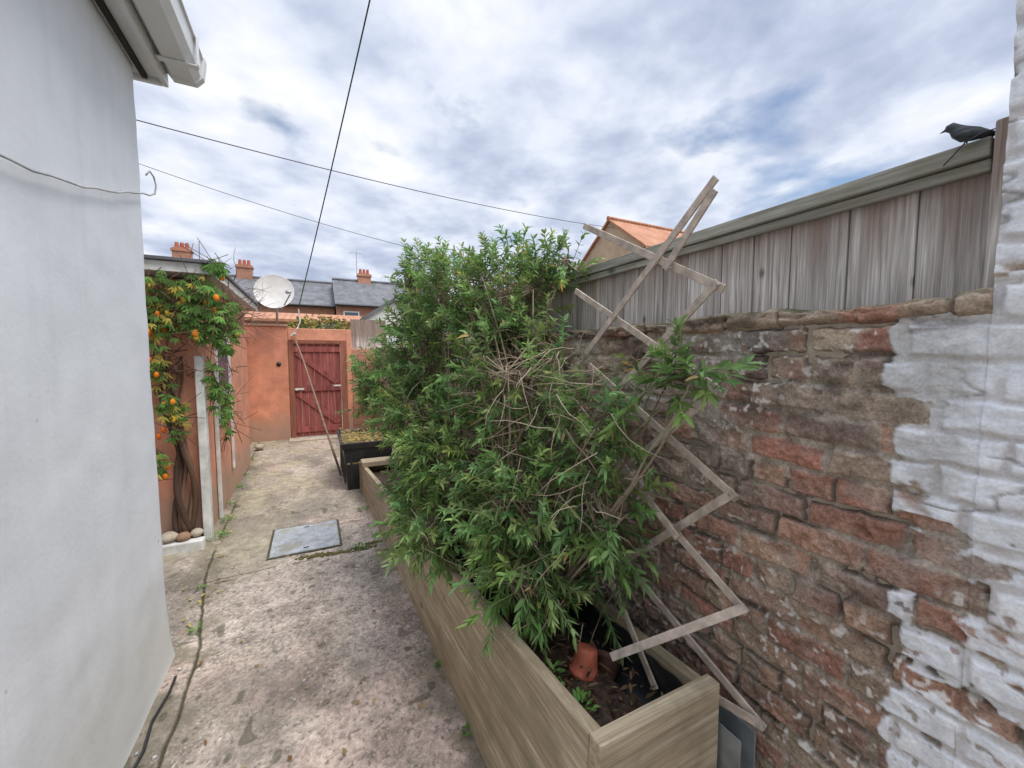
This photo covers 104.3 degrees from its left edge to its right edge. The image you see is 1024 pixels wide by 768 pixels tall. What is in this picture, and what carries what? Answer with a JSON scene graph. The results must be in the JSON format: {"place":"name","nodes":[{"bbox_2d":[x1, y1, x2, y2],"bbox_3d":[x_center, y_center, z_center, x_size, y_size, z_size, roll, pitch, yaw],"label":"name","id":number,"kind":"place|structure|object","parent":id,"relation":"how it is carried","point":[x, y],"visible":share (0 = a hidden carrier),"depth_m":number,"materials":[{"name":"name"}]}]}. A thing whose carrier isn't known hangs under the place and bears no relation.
{"place":"outdoors","nodes":[
{"label":"outdoors","id":0,"kind":"place"},
{"bbox_2d":[169,391,360,584],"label":"ground","id":1,"kind":"structure","parent":0,"point":[322,414],"depth_m":11.15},
{"bbox_2d":[244,311,361,392],"bbox_3d":[-10.175,-1.667,19.329,5.700,3.870,4.200,-2,4,-26],"label":"brick extension","id":2,"kind":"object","parent":1,"relation":"on","point":[284,318],"visible":0.11,"depth_m":18.08,"materials":[{"name":"orange brick"}]},
{"bbox_2d":[359,298,413,347],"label":"white outbuilding","id":3,"kind":"structure","parent":1,"relation":"on","point":[378,312],"depth_m":14.31,"materials":[{"name":"paint"}]},
{"bbox_2d":[454,322,968,757],"bbox_3d":[-0.872,0.431,4.736,0.201,1.720,8.620,-2,4,-26],"label":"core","id":4,"kind":"object","parent":1,"relation":"on","point":[811,353],"visible":0.09,"depth_m":1.14,"materials":[{"name":"stone"}]},
{"bbox_2d":[377,311,991,767],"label":"brick garden wall","id":5,"kind":"structure","parent":4,"relation":"attached to","point":[887,419],"depth_m":1.05,"materials":[{"name":"brown brick"}]},
{"bbox_2d":[417,116,1008,342],"bbox_3d":[-0.152,-0.343,3.433,0.155,0.805,5.778,-2,4,-26],"label":"timber fence","id":6,"kind":"object","parent":4,"relation":"on","point":[927,227],"visible":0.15,"depth_m":1.13,"materials":[{"name":"grey wood"}]},
{"bbox_2d":[940,123,994,143],"bbox_3d":[1.048,-0.574,0.897,0.046,0.066,0.122,-2,4,-26],"label":"perched bird","id":7,"kind":"object","parent":6,"relation":"on","point":[959,132],"visible":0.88,"depth_m":0.90},
{"bbox_2d":[943,128,994,165],"bbox_3d":[1.027,-0.533,0.884,0.090,0.062,0.029,3,5,38],"label":"loose wire","id":8,"kind":"object","parent":6,"relation":"attached to","point":[967,141],"visible":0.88,"depth_m":0.88,"materials":[{"name":"rubber"}]},
{"bbox_2d":[487,287,993,344],"bbox_3d":[0.436,-0.251,2.039,0.268,0.079,2.717,-2,4,-26],"label":"coping","id":9,"kind":"object","parent":4,"relation":"on","point":[972,302],"visible":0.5,"depth_m":1.05,"materials":[{"name":"brick"}]},
{"bbox_2d":[257,305,333,314],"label":"walls","id":10,"kind":"structure","parent":0,"point":[307,310],"depth_m":26.33,"materials":[{"name":"brick"}]},
{"bbox_2d":[231,277,334,307],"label":"roof front","id":11,"kind":"structure","parent":10,"relation":"on","point":[317,294],"depth_m":27.37,"materials":[{"name":"tile"}]},
{"bbox_2d":[235,264,253,278],"bbox_3d":[-18.304,-7.472,27.293,1.020,1.300,0.620,-2,4,-26],"label":"chimney stack","id":12,"kind":"object","parent":11,"relation":"on","point":[244,271],"visible":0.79,"depth_m":27.06,"materials":[{"name":"brick"}]},
{"bbox_2d":[238,259,250,264],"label":"chimney pots","id":13,"kind":"object","parent":12,"relation":"on","point":[244,262],"visible":0.89,"depth_m":27.16,"materials":[{"name":"ceramic"}]},
{"bbox_2d":[259,303,335,307],"bbox_3d":[-15.087,-5.112,25.370,7.100,0.140,0.140,-2,4,-26],"label":"gutter","id":14,"kind":"object","parent":11,"relation":"attached to","point":[308,305],"visible":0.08,"depth_m":26.25,"materials":[{"name":"black plastic"}]},
{"bbox_3d":[-17.274,-6.401,29.678,7.100,2.170,3.196,-2,4,-26],"label":"roof back","id":15,"kind":"object","parent":10,"relation":"on","visible":0},
{"bbox_2d":[229,274,331,283],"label":"ridge tiles","id":16,"kind":"object","parent":15,"relation":"attached to","point":[296,280],"depth_m":28.74,"materials":[{"name":"tile"}]},
{"bbox_2d":[123,433,486,767],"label":"concrete path","id":17,"kind":"structure","parent":0,"point":[226,709],"depth_m":2.16,"materials":[{"name":"grey concrete"}]},
{"bbox_2d":[0,0,174,767],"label":"rendered wall","id":18,"kind":"structure","parent":17,"relation":"on","point":[87,654],"depth_m":1.36,"materials":[{"name":"white paint"}]},
{"bbox_2d":[0,154,156,195],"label":"wall cable","id":19,"kind":"object","parent":18,"relation":"attached to","point":[51,175],"depth_m":1.38,"materials":[{"name":"grey plastic"}]},
{"bbox_2d":[93,0,168,87],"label":"fascia and soffit","id":20,"kind":"structure","parent":18,"relation":"on","point":[126,16],"depth_m":1.77,"materials":[{"name":"white plastic"}]},
{"bbox_2d":[95,0,147,78],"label":"soffit shadow gap","id":21,"kind":"object","parent":20,"relation":"attached to","point":[108,16],"visible":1,"depth_m":1.73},
{"bbox_2d":[131,0,202,81],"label":"gutter","id":22,"kind":"object","parent":20,"relation":"attached to","point":[168,26],"visible":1,"depth_m":1.77,"materials":[{"name":"white plastic"}]},
{"bbox_2d":[165,58,206,87],"bbox_3d":[-1.675,-1.620,2.051,0.168,0.138,0.040,-2,4,-26],"label":"gutter stop end","id":23,"kind":"object","parent":22,"relation":"attached to","point":[199,82],"visible":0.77,"depth_m":2.06,"materials":[{"name":"white plastic"}]},
{"bbox_2d":[155,34,199,70],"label":"gutter brackets","id":24,"kind":"object","parent":20,"relation":"attached to","point":[177,62],"visible":1,"depth_m":1.92,"materials":[{"name":"white plastic"}]},
{"bbox_2d":[140,164,459,259],"bbox_3d":[-10.260,-9.550,23.328,19.004,3.224,0.028,-2,4,-26],"label":"overhead cable","id":25,"kind":"object","parent":18,"relation":"attached to","point":[269,207],"visible":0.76,"depth_m":21.66,"materials":[{"name":"rubber"}]},
{"bbox_2d":[132,676,176,767],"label":"black hose","id":26,"kind":"object","parent":17,"relation":"on","point":[150,727],"visible":1,"depth_m":1.71,"materials":[{"name":"rubber"}]},
{"bbox_2d":[162,533,205,555],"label":"planting bed kerb","id":27,"kind":"structure","parent":17,"relation":"on","point":[198,543],"depth_m":3.25,"materials":[{"name":"white paint"}]},
{"bbox_2d":[162,531,177,543],"bbox_3d":[-2.805,1.256,3.256,0.126,0.093,0.126,-2,4,-26],"label":"round stone","id":28,"kind":"object","parent":27,"relation":"on","point":[169,537],"visible":0.86,"depth_m":3.22,"materials":[{"name":"beige stone"}]},
{"bbox_2d":[176,532,190,541],"bbox_3d":[-2.707,1.259,3.283,0.102,0.075,0.102,-2,4,-26],"label":"round stone","id":29,"kind":"object","parent":27,"relation":"on","point":[183,536],"visible":1,"depth_m":3.26,"materials":[{"name":"brown stone"}]},
{"bbox_2d":[190,528,203,536],"bbox_3d":[-2.653,1.249,3.354,0.092,0.067,0.092,-2,4,-26],"label":"round stone","id":30,"kind":"object","parent":27,"relation":"on","point":[196,532],"visible":1,"depth_m":3.33,"materials":[{"name":"beige stone"}]},
{"bbox_2d":[144,238,279,537],"bbox_3d":[-2.905,-0.072,4.318,0.915,2.652,2.950,-1,4,-13],"label":"passion fruit vine","id":31,"kind":"object","parent":27,"relation":"on","point":[214,326],"visible":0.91,"depth_m":3.27,"materials":[{"name":"green plant"}]},
{"bbox_2d":[144,254,258,540],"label":"orange rendered outbuilding","id":32,"kind":"structure","parent":17,"relation":"on","point":[219,474],"depth_m":3.45,"materials":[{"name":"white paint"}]},
{"bbox_2d":[214,337,230,425],"bbox_3d":[-3.073,-0.070,4.228,0.022,0.950,0.600,-2,4,-26],"label":"window frame","id":33,"kind":"structure","parent":32,"relation":"in","point":[215,352],"depth_m":3.98,"materials":[{"name":"white paint"}]},
{"bbox_2d":[217,338,228,417],"bbox_3d":[-3.063,-0.070,4.233,0.005,0.850,0.500,-2,4,-26],"label":"window glass","id":34,"kind":"structure","parent":32,"relation":"in","point":[221,364],"depth_m":4.23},
{"bbox_2d":[182,445,272,632],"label":"leaf litter","id":35,"kind":"object","parent":17,"relation":"on","point":[217,556],"visible":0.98,"depth_m":2.72,"materials":[{"name":"plant"}]},
{"bbox_2d":[245,331,251,444],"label":"side wall","id":36,"kind":"structure","parent":17,"relation":"on","point":[248,388],"depth_m":7.19,"materials":[{"name":"orange paint"}]},
{"bbox_2d":[255,444,264,449],"bbox_3d":[-4.295,1.070,6.777,0.142,0.105,0.142,-2,4,-26],"label":"round stone","id":37,"kind":"object","parent":17,"relation":"on","point":[259,446],"visible":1,"depth_m":6.73,"materials":[{"name":"beige stone"}]},
{"bbox_2d":[245,326,291,442],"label":"back wall","id":38,"kind":"structure","parent":17,"relation":"on","point":[269,387],"depth_m":7.43,"materials":[{"name":"orange paint"}]},
{"bbox_2d":[244,323,287,327],"bbox_3d":[-4.678,-1.091,7.409,0.890,0.038,0.280,-2,4,-26],"label":"coping","id":39,"kind":"object","parent":38,"relation":"on","point":[276,325],"visible":0.53,"depth_m":7.35,"materials":[{"name":"concrete"}]},
{"bbox_2d":[253,274,293,323],"bbox_3d":[-4.146,-1.507,7.145,0.669,0.909,0.533,1,4,11],"label":"satellite dish","id":40,"kind":"object","parent":39,"relation":"on","point":[279,293],"visible":0.98,"depth_m":7.10,"materials":[{"name":"paint"}]},
{"bbox_2d":[134,445,430,759],"bbox_3d":[-2.108,1.309,4.126,1.210,0.013,6.894,-2,4,-26],"label":"grit","id":41,"kind":"object","parent":17,"relation":"on","point":[155,756],"visible":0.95,"depth_m":2.30,"materials":[{"name":"grey gravel"}]},
{"bbox_2d":[266,519,341,560],"bbox_3d":[-1.810,1.353,3.503,0.551,0.032,0.596,-2,4,-26],"label":"manhole cover","id":42,"kind":"object","parent":17,"relation":"on","point":[306,538],"visible":1,"depth_m":3.44,"materials":[{"name":"metal"}]},
{"bbox_2d":[289,435,337,442],"bbox_3d":[-3.721,1.052,7.745,1.070,0.040,0.298,-2,4,-26],"label":"door step","id":43,"kind":"object","parent":17,"relation":"on","point":[312,438],"depth_m":7.61,"materials":[{"name":"stone"}]},
{"bbox_2d":[288,340,347,437],"bbox_3d":[-3.802,0.104,7.858,1.016,1.897,0.110,-2,4,-26],"label":"frame","id":44,"kind":"object","parent":17,"relation":"on","point":[344,385],"visible":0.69,"depth_m":7.75,"materials":[{"name":"paint"}]},
{"bbox_2d":[287,328,345,340],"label":"lintel","id":45,"kind":"structure","parent":44,"relation":"on","point":[303,334],"depth_m":7.74,"materials":[{"name":"orange paint"}]},
{"bbox_2d":[290,309,300,336],"bbox_3d":[-4.088,-1.160,7.518,0.187,0.536,0.092,-4,5,-42],"label":"cable bracket","id":46,"kind":"object","parent":45,"relation":"attached to","point":[293,334],"visible":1,"depth_m":7.52,"materials":[{"name":"white paint"}]},
{"bbox_2d":[298,0,370,308],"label":"overhead cable","id":47,"kind":"object","parent":46,"relation":"attached to","point":[337,140],"visible":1,"depth_m":5.22,"materials":[{"name":"rubber"}]},
{"bbox_2d":[282,314,349,329],"bbox_3d":[-4.301,-1.193,8.038,2.109,0.479,0.847,-2,4,-26],"label":"climbing ivy","id":48,"kind":"object","parent":45,"relation":"on","point":[316,324],"visible":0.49,"depth_m":8.11,"materials":[{"name":"green plant"}]},
{"bbox_2d":[293,344,341,436],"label":"planks","id":49,"kind":"object","parent":44,"relation":"attached to","point":[331,404],"visible":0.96,"depth_m":7.83,"materials":[{"name":"paint"}]},
{"bbox_2d":[293,347,341,432],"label":"ledges and braces","id":50,"kind":"object","parent":44,"relation":"attached to","point":[326,387],"visible":0.99,"depth_m":7.81,"materials":[{"name":"paint"}]},
{"bbox_2d":[294,337,341,475],"bbox_3d":[-3.189,0.177,6.441,0.056,1.975,2.957,-3,5,-38],"label":"leaning pole","id":51,"kind":"object","parent":17,"relation":"on","point":[327,434],"visible":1,"depth_m":6.13,"materials":[{"name":"brown wood"}]},
{"bbox_2d":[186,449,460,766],"bbox_3d":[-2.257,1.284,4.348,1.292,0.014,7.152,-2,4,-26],"label":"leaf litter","id":52,"kind":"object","parent":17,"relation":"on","point":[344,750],"visible":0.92,"depth_m":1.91,"materials":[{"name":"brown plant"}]},
{"bbox_2d":[295,540,382,559],"bbox_3d":[-1.400,1.371,3.266,0.672,0.015,0.144,-2,4,-26],"label":"moss patch","id":53,"kind":"object","parent":17,"relation":"on","point":[328,553],"visible":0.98,"depth_m":3.24,"materials":[{"name":"green plant"}]},
{"bbox_2d":[346,330,353,428],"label":"pier","id":54,"kind":"structure","parent":17,"relation":"on","point":[349,377],"depth_m":8.05,"materials":[{"name":"paint"}]},
{"bbox_2d":[351,349,378,428],"bbox_3d":[-2.928,0.151,8.371,0.798,1.770,0.200,-2,4,-26],"label":"back wall brick","id":55,"kind":"object","parent":17,"relation":"on","point":[359,422],"visible":0.18,"depth_m":8.17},
{"bbox_2d":[350,319,385,348],"bbox_3d":[-2.985,-1.030,8.282,0.695,0.600,0.020,-2,4,-26],"label":"fence","id":56,"kind":"object","parent":55,"relation":"on","point":[364,333],"visible":0.66,"depth_m":8.24,"materials":[{"name":"grey wood"}]},
{"bbox_2d":[336,427,394,489],"bbox_3d":[-1.933,0.948,5.222,0.624,0.580,1.004,-2,4,-26],"label":"planter","id":57,"kind":"object","parent":17,"relation":"on","point":[352,454],"visible":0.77,"depth_m":4.78,"materials":[{"name":"plastic"}]},
{"bbox_2d":[339,428,391,442],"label":"plants","id":58,"kind":"object","parent":57,"relation":"on","point":[361,436],"visible":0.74,"depth_m":5.10,"materials":[{"name":"green plant"}]},
{"bbox_2d":[187,458,599,736],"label":"weeds","id":59,"kind":"object","parent":17,"relation":"on","point":[583,693],"visible":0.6,"depth_m":1.68,"materials":[{"name":"green plant"}]},
{"bbox_2d":[359,456,719,767],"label":"wooden planter","id":60,"kind":"object","parent":17,"relation":"on","point":[519,704],"visible":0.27,"depth_m":1.35,"materials":[{"name":"wood"}]},
{"bbox_2d":[335,222,766,677],"bbox_3d":[-0.263,0.055,2.324,1.331,2.154,3.142,-2,4,-26],"label":"verbena shrub","id":61,"kind":"object","parent":60,"relation":"in","point":[435,462],"visible":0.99,"depth_m":1.79,"materials":[{"name":"green plant"}]},
{"bbox_2d":[449,535,663,723],"bbox_3d":[0.061,0.962,1.764,0.358,0.053,1.494,-2,4,-26],"label":"soil debris","id":62,"kind":"object","parent":60,"relation":"in","point":[633,697],"visible":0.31,"depth_m":1.36,"materials":[{"name":"brown soil"}]},
{"bbox_2d":[568,642,598,681],"bbox_3d":[0.255,0.988,1.408,0.110,0.113,0.107,-2,4,-26],"label":"terracotta pot","id":63,"kind":"object","parent":60,"relation":"in","point":[586,655],"visible":0.92,"depth_m":1.39,"materials":[{"name":"orange ceramic"}]},
{"bbox_2d":[597,649,621,681],"bbox_3d":[0.352,1.026,1.453,0.095,0.115,0.115,2,5,28],"label":"terracotta pot","id":64,"kind":"object","parent":60,"relation":"in","point":[604,658],"visible":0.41,"depth_m":1.43,"materials":[{"name":"brown ceramic"}]},
{"bbox_2d":[552,175,766,731],"bbox_3d":[0.351,0.151,1.518,0.257,1.705,1.137,-2,4,-26],"label":"collapsed trellis","id":65,"kind":"object","parent":60,"relation":"on","point":[704,199],"visible":0.77,"depth_m":1.32,"materials":[{"name":"wood"}]},
{"bbox_2d":[717,705,755,767],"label":"metal channel","id":66,"kind":"object","parent":17,"relation":"on","point":[736,741],"visible":0.55,"depth_m":1.19,"materials":[{"name":"metal"}]},
{"bbox_2d":[953,0,1023,767],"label":"white painted brick house","id":67,"kind":"structure","parent":17,"relation":"on","point":[990,729],"depth_m":0.77,"materials":[{"name":"paint"}]},
{"bbox_2d":[334,306,413,316],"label":"walls","id":68,"kind":"structure","parent":0,"point":[362,311],"depth_m":26.91,"materials":[{"name":"brick"}]},
{"bbox_2d":[343,311,358,315],"bbox_3d":[-10.781,-4.118,26.780,1.200,1.520,0.090,-2,4,-26],"label":"window frame","id":69,"kind":"object","parent":68,"relation":"attached to","point":[350,312],"visible":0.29,"depth_m":26.70,"materials":[{"name":"white plastic"}]},
{"bbox_2d":[345,312,357,315],"bbox_3d":[-10.783,-4.178,26.780,0.838,1.238,0.020,-2,4,-26],"label":"window pane","id":70,"kind":"object","parent":69,"relation":"in","point":[351,314],"visible":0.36,"depth_m":26.74,"materials":[{"name":"grey glass"}]},
{"bbox_2d":[332,280,437,307],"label":"roof front","id":71,"kind":"structure","parent":68,"relation":"on","point":[348,292],"depth_m":28.31,"materials":[{"name":"tile"}]},
{"bbox_2d":[335,303,379,307],"bbox_3d":[-7.884,-5.335,27.834,8.200,0.140,0.140,-2,4,-26],"label":"gutter","id":72,"kind":"object","parent":71,"relation":"attached to","point":[357,305],"visible":0.35,"depth_m":26.56,"materials":[{"name":"black plastic"}]},
{"bbox_3d":[-10.071,-6.673,32.138,8.200,2.270,3.196,-2,4,-26],"label":"roof back","id":73,"kind":"object","parent":68,"relation":"on","visible":0},
{"bbox_2d":[356,273,371,283],"bbox_3d":[-11.057,-7.696,29.780,1.020,1.000,0.620,-2,4,-26],"label":"chimney stack","id":74,"kind":"object","parent":73,"relation":"on","point":[364,278],"visible":0.82,"depth_m":29.55,"materials":[{"name":"brick"}]},
{"bbox_2d":[349,252,362,273],"bbox_3d":[-11.504,-8.878,29.474,1.000,1.800,0.400,-2,4,-26],"label":"tv aerial","id":75,"kind":"object","parent":74,"relation":"on","point":[356,259],"visible":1,"depth_m":29.45,"materials":[{"name":"metal"}]},
{"bbox_2d":[359,269,368,273],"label":"chimney pots","id":76,"kind":"object","parent":74,"relation":"on","point":[363,271],"visible":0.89,"depth_m":29.66,"materials":[{"name":"ceramic"}]},
{"bbox_2d":[332,277,406,284],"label":"ridge tiles","id":77,"kind":"object","parent":73,"relation":"attached to","point":[356,280],"visible":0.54,"depth_m":29.50,"materials":[{"name":"tile"}]},
{"bbox_2d":[494,253,577,297],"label":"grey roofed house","id":78,"kind":"structure","parent":0,"point":[511,254],"depth_m":25.49,"materials":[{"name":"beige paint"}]},
{"bbox_2d":[133,0,1016,300],"label":"sky","id":79,"kind":"structure","parent":0,"point":[580,111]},
{"bbox_2d":[582,223,645,267],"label":"walls","id":80,"kind":"structure","parent":0,"point":[605,248],"depth_m":22.32,"materials":[{"name":"beige paint"}]},
{"bbox_2d":[577,220,609,269],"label":"roof back","id":81,"kind":"structure","parent":80,"relation":"on","point":[607,222],"depth_m":23.48,"materials":[{"name":"orange tile"}]},
{"bbox_2d":[606,216,683,233],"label":"ridge tiles","id":82,"kind":"object","parent":81,"relation":"attached to","point":[637,223],"visible":0.58,"depth_m":23.10,"materials":[{"name":"orange tile"}]},
{"bbox_2d":[608,219,681,247],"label":"roof front","id":83,"kind":"structure","parent":80,"relation":"on","point":[645,236],"depth_m":21.77,"materials":[{"name":"orange tile"}]},
{"bbox_2d":[136,119,611,227],"bbox_3d":[-2.532,-7.177,14.475,22.034,1.721,0.024,-4,5,-42],"label":"overhead cable","id":84,"kind":"object","parent":83,"relation":"attached to","point":[339,172],"visible":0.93,"depth_m":11.75,"materials":[{"name":"rubber"}]},
{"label":"walls","id":85,"kind":"object","parent":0,"visible":0},
{"bbox_3d":[-24.212,-6.078,23.992,10.600,2.220,3.196,-2,4,-26],"label":"roof back","id":86,"kind":"object","parent":85,"relation":"on","visible":0},
{"bbox_2d":[170,247,193,257],"bbox_3d":[-20.007,-7.506,24.200,1.020,1.400,0.620,-2,4,-26],"label":"chimney stack","id":87,"kind":"object","parent":86,"relation":"on","point":[182,252],"visible":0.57,"depth_m":23.94,"materials":[{"name":"brick"}]},
{"bbox_2d":[174,242,189,248],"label":"chimney pots","id":88,"kind":"object","parent":87,"relation":"on","point":[176,244],"visible":0.79,"depth_m":24.05,"materials":[{"name":"ceramic"}]}
]}

